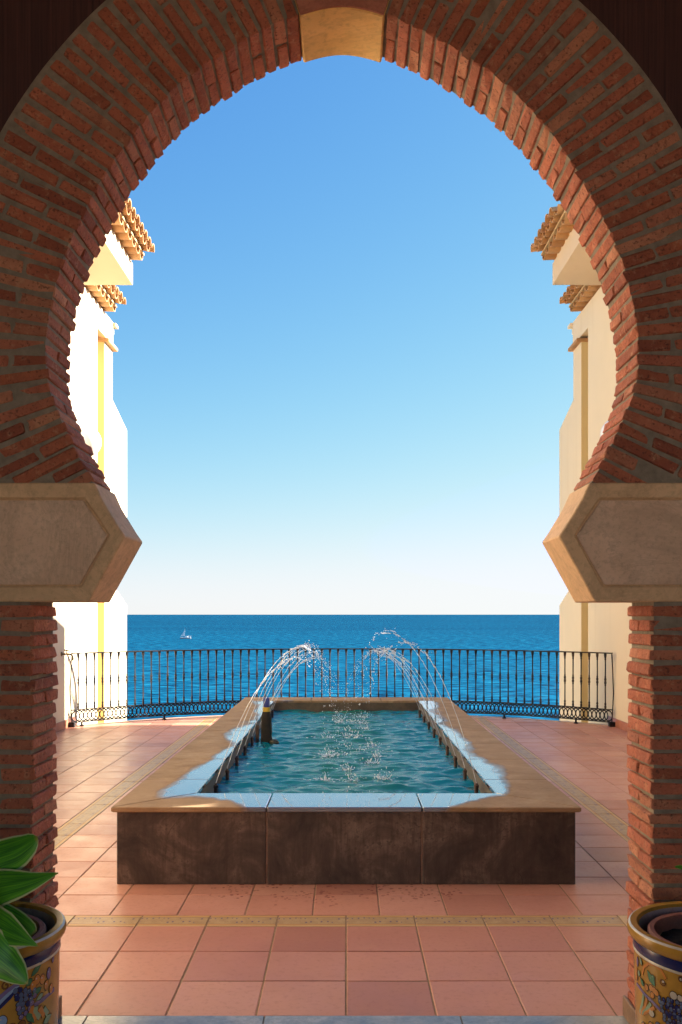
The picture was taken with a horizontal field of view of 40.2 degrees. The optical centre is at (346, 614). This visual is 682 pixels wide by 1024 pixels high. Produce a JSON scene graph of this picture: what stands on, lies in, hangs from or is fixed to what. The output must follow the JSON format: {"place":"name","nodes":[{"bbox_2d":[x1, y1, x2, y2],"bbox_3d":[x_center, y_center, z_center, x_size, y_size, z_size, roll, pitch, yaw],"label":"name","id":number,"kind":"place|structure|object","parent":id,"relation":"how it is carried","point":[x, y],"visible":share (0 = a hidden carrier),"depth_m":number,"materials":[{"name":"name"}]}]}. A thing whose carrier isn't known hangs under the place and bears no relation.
{"place":"outdoors","nodes":[
{"label":"outdoors","id":0,"kind":"place"},
{"bbox_2d":[53,715,631,1023],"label":"terrace floor","id":1,"kind":"structure","parent":0,"point":[343,953],"depth_m":4.37,"materials":[{"name":"tile"}]},
{"bbox_2d":[0,602,61,1018],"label":"brick pier","id":2,"kind":"structure","parent":1,"relation":"on","point":[28,736],"depth_m":3.18,"materials":[{"name":"brick"}]},
{"bbox_2d":[0,483,141,602],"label":"stone impost","id":3,"kind":"object","parent":2,"relation":"on","point":[70,542],"visible":1,"depth_m":3.16,"materials":[{"name":"beige stone"}]},
{"bbox_2d":[0,901,66,1023],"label":"painted pot","id":4,"kind":"object","parent":1,"relation":"on","point":[35,1000],"visible":0.55,"depth_m":2.71,"materials":[{"name":"ceramic"}]},
{"bbox_2d":[26,914,45,938],"bbox_3d":[-1.111,1.127,2.800,0.402,0.344,0.402,0,0,0],"label":"clay pot","id":5,"kind":"object","parent":4,"relation":"in","point":[41,927],"visible":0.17,"depth_m":2.87,"materials":[{"name":"ceramic"}]},
{"bbox_2d":[0,834,57,984],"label":"agave plant","id":6,"kind":"object","parent":5,"relation":"in","point":[18,927],"visible":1,"depth_m":2.62,"materials":[{"name":"green plant"}]},
{"bbox_2d":[0,0,681,131],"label":"porch wall","id":7,"kind":"structure","parent":1,"relation":"on","point":[36,34],"depth_m":3.18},
{"bbox_2d":[0,0,681,491],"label":"brick arch","id":8,"kind":"structure","parent":7,"relation":"attached to","point":[118,96],"depth_m":3.18,"materials":[{"name":"brick"}]},
{"bbox_2d":[68,648,614,726],"bbox_3d":[-0.050,0.995,13.044,7.180,0.981,1.672,0,0,0],"label":"terrace railing","id":9,"kind":"object","parent":1,"relation":"on","point":[459,701],"visible":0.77,"depth_m":13.19,"materials":[{"name":"metal"}]},
{"bbox_2d":[111,630,580,883],"bbox_3d":[0.000,0.788,8.462,2.568,1.384,6.753,0,0,0],"label":"fountain basin","id":10,"kind":"object","parent":1,"relation":"on","point":[386,790],"visible":0.98,"depth_m":5.16,"materials":[{"name":"stone"}]},
{"bbox_2d":[255,697,271,741],"bbox_3d":[-0.752,1.103,8.608,0.149,0.675,0.110,0,0,27],"label":"fountain pump","id":11,"kind":"object","parent":10,"relation":"in","point":[266,726],"visible":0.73,"depth_m":8.57,"materials":[{"name":"metal"}]},
{"bbox_2d":[269,739,278,743],"bbox_3d":[-0.660,1.174,8.530,0.090,0.070,0.086,0,0,0],"label":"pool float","id":12,"kind":"object","parent":10,"relation":"in","point":[273,741],"visible":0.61,"depth_m":8.50,"materials":[{"name":"grey"}]},
{"bbox_2d":[623,602,681,1023],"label":"brick pier","id":13,"kind":"structure","parent":1,"relation":"on","point":[654,760],"depth_m":3.18,"materials":[{"name":"brick"}]},
{"bbox_2d":[542,483,681,602],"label":"stone impost","id":14,"kind":"object","parent":13,"relation":"on","point":[611,542],"visible":1,"depth_m":3.16,"materials":[{"name":"beige stone"}]},
{"bbox_2d":[627,901,681,1023],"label":"painted pot","id":15,"kind":"object","parent":1,"relation":"on","point":[658,978],"visible":0.96,"depth_m":2.71,"materials":[{"name":"ceramic"}]},
{"bbox_2d":[647,912,681,945],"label":"clay pot","id":16,"kind":"object","parent":15,"relation":"in","point":[667,927],"visible":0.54,"depth_m":2.92,"materials":[{"name":"ceramic"}]},
{"bbox_2d":[104,55,580,614],"label":"sky","id":17,"kind":"structure","parent":0,"point":[342,365],"materials":[{"name":"blue"}]},
{"bbox_2d":[127,615,558,720],"bbox_3d":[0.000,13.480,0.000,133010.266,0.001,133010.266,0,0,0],"label":"sea","id":18,"kind":"structure","parent":0,"point":[490,632],"depth_m":298.57,"materials":[{"name":"liquid"}]},
{"bbox_2d":[180,630,190,638],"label":"sailboat","id":19,"kind":"object","parent":18,"relation":"on","point":[185,637],"visible":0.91,"depth_m":513.32,"materials":[{"name":"white"}]},
{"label":"cliff","id":20,"kind":"structure","parent":0,"visible":0},
{"bbox_2d":[53,198,154,731],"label":"stucco building","id":21,"kind":"structure","parent":20,"relation":"on","point":[92,627],"depth_m":13.31,"materials":[{"name":"paint"}]},
{"bbox_2d":[61,650,73,660],"bbox_3d":[-3.569,0.522,11.950,0.161,0.144,0.057,0,0,0],"label":"faucet","id":22,"kind":"object","parent":21,"relation":"attached to","point":[66,653],"visible":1,"depth_m":11.94,"materials":[{"name":"gold metal"}]},
{"bbox_2d":[81,426,101,454],"bbox_3d":[-3.382,-2.189,12.132,0.395,0.508,0.390,0,0,44],"label":"wall lamp","id":23,"kind":"object","parent":21,"relation":"attached to","point":[92,437],"visible":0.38,"depth_m":12.01,"materials":[{"name":"white glass"}]},
{"bbox_2d":[531,204,631,731],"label":"stucco building","id":24,"kind":"structure","parent":20,"relation":"on","point":[593,627],"depth_m":13.27,"materials":[{"name":"paint"}]},
{"bbox_2d":[600,421,608,436],"bbox_3d":[3.282,-2.128,11.302,0.395,0.508,0.390,0,0,-44],"label":"wall lamp","id":25,"kind":"object","parent":24,"relation":"attached to","point":[601,431],"visible":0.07,"depth_m":11.27,"materials":[{"name":"white glass"}]}
]}

